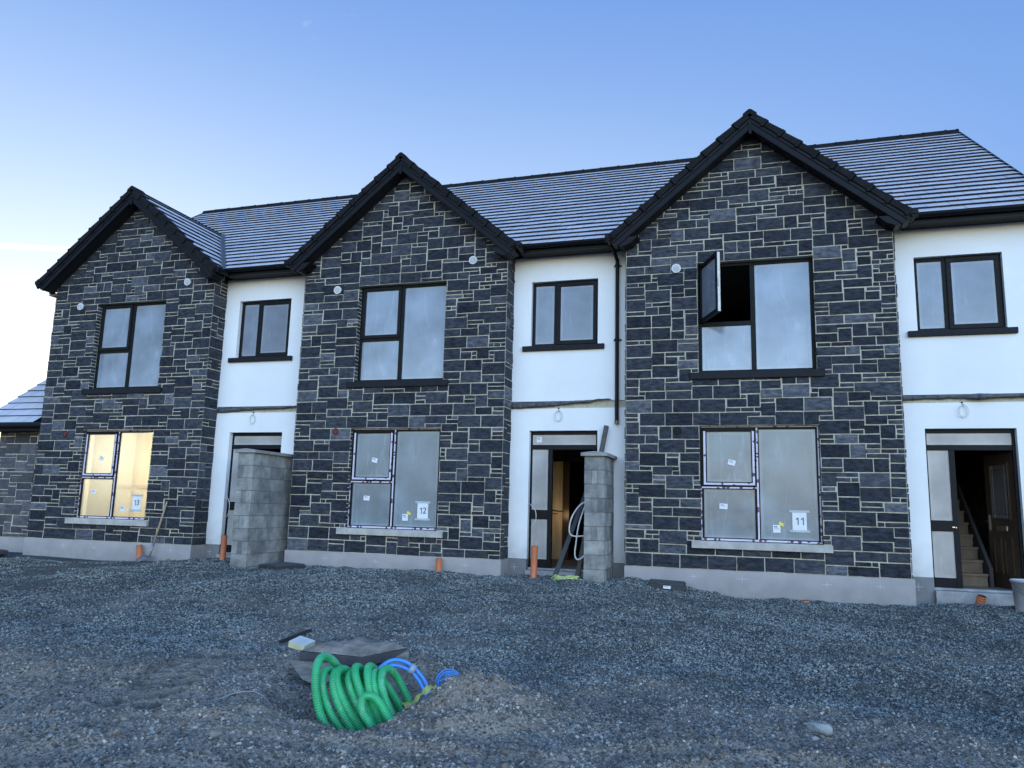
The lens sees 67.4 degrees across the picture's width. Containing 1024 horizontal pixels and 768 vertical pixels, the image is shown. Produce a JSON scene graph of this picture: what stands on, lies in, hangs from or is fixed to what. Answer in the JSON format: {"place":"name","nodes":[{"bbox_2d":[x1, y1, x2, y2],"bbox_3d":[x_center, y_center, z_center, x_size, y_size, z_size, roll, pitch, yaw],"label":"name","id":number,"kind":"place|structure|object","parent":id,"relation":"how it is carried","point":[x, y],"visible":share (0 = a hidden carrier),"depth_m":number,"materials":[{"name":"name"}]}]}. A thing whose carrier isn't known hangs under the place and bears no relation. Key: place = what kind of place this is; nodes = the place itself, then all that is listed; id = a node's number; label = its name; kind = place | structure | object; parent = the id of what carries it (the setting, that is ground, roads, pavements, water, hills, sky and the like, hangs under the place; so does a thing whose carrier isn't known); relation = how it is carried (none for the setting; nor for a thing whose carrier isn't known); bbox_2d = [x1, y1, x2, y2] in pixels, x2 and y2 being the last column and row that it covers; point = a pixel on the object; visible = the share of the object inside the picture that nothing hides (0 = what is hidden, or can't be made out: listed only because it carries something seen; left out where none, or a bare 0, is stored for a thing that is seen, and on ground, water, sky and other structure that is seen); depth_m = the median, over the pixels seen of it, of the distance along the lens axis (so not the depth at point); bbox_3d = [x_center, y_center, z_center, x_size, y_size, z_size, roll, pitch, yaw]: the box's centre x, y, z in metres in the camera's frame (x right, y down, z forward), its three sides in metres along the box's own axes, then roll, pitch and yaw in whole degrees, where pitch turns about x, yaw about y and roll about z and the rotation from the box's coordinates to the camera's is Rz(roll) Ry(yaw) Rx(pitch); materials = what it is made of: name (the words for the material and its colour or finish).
{"place":"outdoors","nodes":[
{"label":"outdoors","id":0,"kind":"place"},
{"bbox_2d":[0,552,1023,767],"bbox_3d":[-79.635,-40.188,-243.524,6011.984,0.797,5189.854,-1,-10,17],"label":"ground","id":1,"kind":"structure","parent":0,"point":[152,680],"depth_m":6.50,"materials":[{"name":"grey gravel"}]},
{"bbox_2d":[0,549,7,556],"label":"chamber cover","id":2,"kind":"object","parent":1,"relation":"on","point":[2,552],"visible":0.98,"depth_m":15.83,"materials":[{"name":"grey concrete"}]},
{"bbox_2d":[0,380,45,552],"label":"side building","id":3,"kind":"structure","parent":1,"relation":"on","point":[20,419],"depth_m":17.27,"materials":[{"name":"grey stone"}]},
{"bbox_2d":[136,544,142,558],"bbox_3d":[-7.374,3.471,15.212,0.112,0.565,0.112,-11,-12,16],"label":"drain pipe","id":4,"kind":"object","parent":1,"relation":"on","point":[139,550],"visible":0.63,"depth_m":15.21,"materials":[{"name":"plastic"}]},
{"bbox_2d":[136,501,167,561],"bbox_3d":[-7.112,2.915,15.161,0.476,1.194,0.153,4,-10,-17],"label":"shovel","id":5,"kind":"object","parent":1,"relation":"on","point":[142,558],"visible":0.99,"depth_m":15.15,"materials":[{"name":"brown wood"}]},
{"bbox_2d":[22,186,356,560],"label":"terraced house","id":6,"kind":"structure","parent":1,"relation":"on","point":[172,379],"depth_m":16.17,"materials":[{"name":"stone"}]},
{"bbox_2d":[65,430,152,525],"bbox_3d":[-8.274,1.931,15.961,2.090,1.957,0.230,-1,-10,17],"label":"window","id":7,"kind":"structure","parent":6,"relation":"in","point":[136,504],"depth_m":16.03,"materials":[{"name":"white plastic"}]},
{"bbox_2d":[81,301,165,394],"bbox_3d":[-8.195,-0.770,16.437,2.075,2.001,0.245,-1,-10,17],"label":"window","id":8,"kind":"structure","parent":6,"relation":"in","point":[131,335],"depth_m":16.51,"materials":[{"name":"clear glass"}]},
{"bbox_2d":[228,299,292,362],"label":"window","id":9,"kind":"structure","parent":6,"relation":"in","point":[265,325],"depth_m":15.94,"materials":[{"name":"clear glass"}]},
{"bbox_2d":[209,729,222,737],"bbox_3d":[-1.796,2.119,4.645,0.064,0.054,0.078,-6,-12,40],"label":"rock","id":10,"kind":"object","parent":1,"relation":"on","point":[216,732],"visible":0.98,"depth_m":4.63,"materials":[{"name":"grey stone"}]},
{"bbox_2d":[219,535,227,559],"bbox_3d":[-5.545,3.288,14.729,0.112,0.760,0.112,-1,-10,17],"label":"drain pipe","id":11,"kind":"object","parent":1,"relation":"on","point":[223,547],"visible":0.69,"depth_m":14.71,"materials":[{"name":"plastic"}]},
{"bbox_2d":[217,691,297,717],"bbox_3d":[-1.801,2.361,5.621,0.761,0.147,0.203,-3,-10,24],"label":"wire","id":12,"kind":"object","parent":1,"relation":"on","point":[247,691],"visible":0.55,"depth_m":5.75,"materials":[{"name":"grey metal"}]},
{"bbox_2d":[230,448,292,568],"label":"block wall","id":13,"kind":"structure","parent":1,"relation":"on","point":[261,510],"depth_m":14.07,"materials":[{"name":"concrete"}]},
{"bbox_2d":[258,562,305,570],"bbox_3d":[-4.109,3.319,13.718,0.600,0.208,0.580,-6,-10,39],"label":"chamber cover","id":14,"kind":"object","parent":1,"relation":"on","point":[281,565],"visible":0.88,"depth_m":13.61,"materials":[{"name":"grey concrete"}]},
{"bbox_2d":[279,629,311,643],"bbox_3d":[-2.374,2.764,8.427,0.036,0.103,0.448,-4,-11,31],"label":"batten","id":15,"kind":"object","parent":1,"relation":"on","point":[294,636],"visible":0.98,"depth_m":8.40,"materials":[{"name":"black wood"}]},
{"bbox_2d":[288,636,314,649],"bbox_3d":[-2.027,2.505,7.409,0.196,0.118,0.190,-1,-10,17],"label":"insulation offcut","id":16,"kind":"object","parent":1,"relation":"on","point":[299,643],"visible":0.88,"depth_m":7.36,"materials":[{"name":"plastic"}]},
{"bbox_2d":[288,660,332,682],"bbox_3d":[-1.687,2.434,6.456,0.421,0.206,0.136,2,-9,-4],"label":"concrete offcut","id":17,"kind":"object","parent":1,"relation":"on","point":[303,669],"visible":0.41,"depth_m":6.45,"materials":[{"name":"grey concrete"}]},
{"bbox_2d":[299,637,406,665],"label":"chamber slab","id":18,"kind":"structure","parent":1,"relation":"on","point":[363,651],"depth_m":6.79,"materials":[{"name":"grey concrete"}]},
{"bbox_2d":[311,652,412,730],"bbox_3d":[-1.036,2.329,5.583,0.750,0.707,0.758,-1,-10,17],"label":"duct coil","id":19,"kind":"object","parent":1,"relation":"on","point":[361,694],"visible":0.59,"depth_m":5.43,"materials":[{"name":"green plastic"}]},
{"bbox_2d":[386,649,408,693],"bbox_3d":[-0.956,2.395,6.391,0.216,0.340,0.103,5,-10,-20],"label":"board offcut","id":20,"kind":"object","parent":1,"relation":"on","point":[402,672],"visible":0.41,"depth_m":6.40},
{"bbox_2d":[379,658,430,698],"bbox_3d":[-0.861,2.354,6.046,0.501,0.362,0.152,3,-9,-12],"label":"water pipe","id":21,"kind":"object","parent":1,"relation":"on","point":[411,669],"visible":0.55,"depth_m":6.08,"materials":[{"name":"blue plastic"}]},
{"bbox_2d":[402,685,436,706],"bbox_3d":[-0.734,2.389,5.837,0.324,0.199,0.196,1,-9,3],"label":"warning tape","id":22,"kind":"object","parent":1,"relation":"on","point":[426,689],"visible":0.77,"depth_m":5.81,"materials":[{"name":"yellow plastic"}]},
{"bbox_2d":[435,558,441,571],"bbox_3d":[-1.274,3.311,13.300,0.112,0.575,0.112,-1,-10,17],"label":"drain pipe","id":23,"kind":"object","parent":1,"relation":"on","point":[438,567],"visible":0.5,"depth_m":13.29,"materials":[{"name":"plastic"}]},
{"bbox_2d":[435,669,458,685],"bbox_3d":[-0.525,2.499,6.433,0.237,0.198,0.135,3,-9,-9],"label":"cable","id":24,"kind":"object","parent":1,"relation":"on","point":[439,675],"visible":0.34,"depth_m":6.45,"materials":[{"name":"blue plastic"}]},
{"bbox_2d":[284,152,658,577],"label":"terraced house","id":25,"kind":"structure","parent":1,"relation":"on","point":[461,400],"depth_m":14.20,"materials":[{"name":"stone"}]},
{"bbox_2d":[336,428,442,537],"bbox_3d":[-2.182,1.782,14.061,2.090,1.957,0.230,-1,-10,17],"label":"window","id":26,"kind":"structure","parent":25,"relation":"in","point":[394,475],"depth_m":14.11,"materials":[{"name":"grey glass"}]},
{"bbox_2d":[346,282,448,387],"bbox_3d":[-2.102,-0.920,14.537,2.075,2.001,0.245,-1,-10,17],"label":"window","id":27,"kind":"structure","parent":25,"relation":"in","point":[401,342],"depth_m":14.60,"materials":[{"name":"clear glass"}]},
{"bbox_2d":[522,280,604,351],"bbox_3d":[0.954,-1.247,14.033,1.515,1.310,0.210,-1,-10,17],"label":"window","id":28,"kind":"structure","parent":25,"relation":"in","point":[565,314],"depth_m":14.04,"materials":[{"name":"clear glass"}]},
{"bbox_2d":[0,647,966,767],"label":"soil clods","id":29,"kind":"object","parent":1,"relation":"on","point":[705,760],"visible":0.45,"depth_m":4.98,"materials":[{"name":"soil"}]},
{"bbox_2d":[530,546,537,577],"bbox_3d":[0.364,3.119,12.868,0.112,0.800,0.112,0,-9,17],"label":"drain pipe","id":30,"kind":"object","parent":1,"relation":"on","point":[534,558],"visible":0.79,"depth_m":12.85,"materials":[{"name":"plastic"}]},
{"bbox_2d":[555,755,568,762],"bbox_3d":[0.301,2.230,4.561,0.086,0.052,0.054,-5,-11,36],"label":"rock","id":31,"kind":"object","parent":1,"relation":"on","point":[562,758],"visible":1,"depth_m":4.54,"materials":[{"name":"grey stone"}]},
{"bbox_2d":[553,493,583,577],"bbox_3d":[1.041,2.421,13.018,0.938,1.813,0.082,8,-11,-36],"label":"plank","id":32,"kind":"object","parent":1,"relation":"on","point":[567,542],"visible":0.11,"depth_m":12.90,"materials":[{"name":"grey wood"}]},
{"bbox_2d":[575,425,608,576],"bbox_3d":[1.366,2.007,13.132,0.564,2.624,0.074,1,-9,5],"label":"post","id":33,"kind":"object","parent":1,"relation":"on","point":[601,449],"visible":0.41,"depth_m":13.01,"materials":[{"name":"grey wood"}]},
{"bbox_2d":[581,451,616,582],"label":"block wall","id":34,"kind":"structure","parent":1,"relation":"on","point":[598,513],"depth_m":12.42,"materials":[{"name":"concrete"}]},
{"bbox_2d":[568,502,583,559],"bbox_3d":[1.095,2.415,12.690,0.319,0.973,0.109,2,-9,-1],"label":"hose","id":35,"kind":"object","parent":34,"relation":"hanging from","point":[576,536],"visible":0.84,"depth_m":12.68,"materials":[{"name":"white plastic"}]},
{"bbox_2d":[648,579,685,590],"bbox_3d":[2.381,3.146,11.800,0.560,0.208,0.424,1,-5,14],"label":"chamber cover","id":36,"kind":"object","parent":1,"relation":"on","point":[667,584],"visible":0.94,"depth_m":11.64,"materials":[{"name":"grey plastic"}]},
{"bbox_2d":[605,109,1023,605],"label":"terraced house","id":37,"kind":"structure","parent":1,"relation":"on","point":[824,373],"depth_m":12.26,"materials":[{"name":"stone"}]},
{"bbox_2d":[690,251,824,379],"bbox_3d":[3.899,-1.118,12.350,2.075,2.001,0.853,-1,-10,17],"label":"window","id":38,"kind":"structure","parent":37,"relation":"in","point":[778,341],"depth_m":12.63,"materials":[{"name":"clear glass"}]},
{"bbox_2d":[692,425,832,552],"bbox_3d":[3.910,1.632,12.160,2.090,1.957,0.230,-1,-10,17],"label":"window","id":39,"kind":"structure","parent":37,"relation":"in","point":[760,484],"depth_m":12.20,"materials":[{"name":"grey glass"}]},
{"bbox_2d":[908,254,1018,336],"bbox_3d":[7.046,-1.396,12.132,1.515,1.310,0.210,-1,-10,17],"label":"window","id":40,"kind":"structure","parent":37,"relation":"in","point":[958,295],"depth_m":12.13,"materials":[{"name":"clear glass"}]},
{"bbox_2d":[983,452,1021,588],"bbox_3d":[7.563,2.102,11.874,0.109,2.050,0.777,1,-9,3],"label":"door leaf","id":41,"kind":"structure","parent":37,"relation":"in","point":[998,468],"depth_m":11.85,"materials":[{"name":"brown wood"}]},
{"bbox_2d":[811,736,819,740],"bbox_3d":[2.043,2.386,5.162,0.068,0.039,0.038,4,-10,-14],"label":"rock","id":42,"kind":"object","parent":1,"relation":"on","point":[814,738],"visible":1,"depth_m":5.15,"materials":[{"name":"grey stone"}]},
{"bbox_2d":[807,722,832,735],"bbox_3d":[2.101,2.352,5.247,0.093,0.075,0.178,5,-10,-19],"label":"rock","id":43,"kind":"object","parent":1,"relation":"on","point":[823,729],"visible":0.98,"depth_m":5.20,"materials":[{"name":"grey stone"}]},
{"bbox_2d":[871,718,881,722],"bbox_3d":[2.692,2.488,5.674,0.069,0.028,0.124,-5,-11,35],"label":"rock","id":44,"kind":"object","parent":1,"relation":"on","point":[875,720],"visible":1,"depth_m":5.65,"materials":[{"name":"grey stone"}]},
{"bbox_2d":[975,594,986,604],"bbox_3d":[6.752,3.157,11.074,0.126,0.240,0.186,5,-10,-22],"label":"drain pipe","id":45,"kind":"object","parent":1,"relation":"on","point":[981,599],"visible":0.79,"depth_m":11.03,"materials":[{"name":"plastic"}]},
{"bbox_2d":[1009,579,1023,611],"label":"bucket","id":46,"kind":"object","parent":1,"relation":"on","point":[1017,585],"visible":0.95,"depth_m":10.46,"materials":[{"name":"grey plastic"}]},
{"bbox_2d":[0,0,1023,435],"label":"sky","id":47,"kind":"structure","parent":0,"point":[196,106],"materials":[{"name":"blue"}]},
{"bbox_2d":[551,574,581,580],"bbox_3d":[0.927,3.117,12.321,0.665,0.092,0.286,-6,-12,39],"label":"cable","id":48,"kind":"object","parent":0,"point":[558,577],"visible":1,"depth_m":12.32,"materials":[{"name":"plastic"}]}
]}

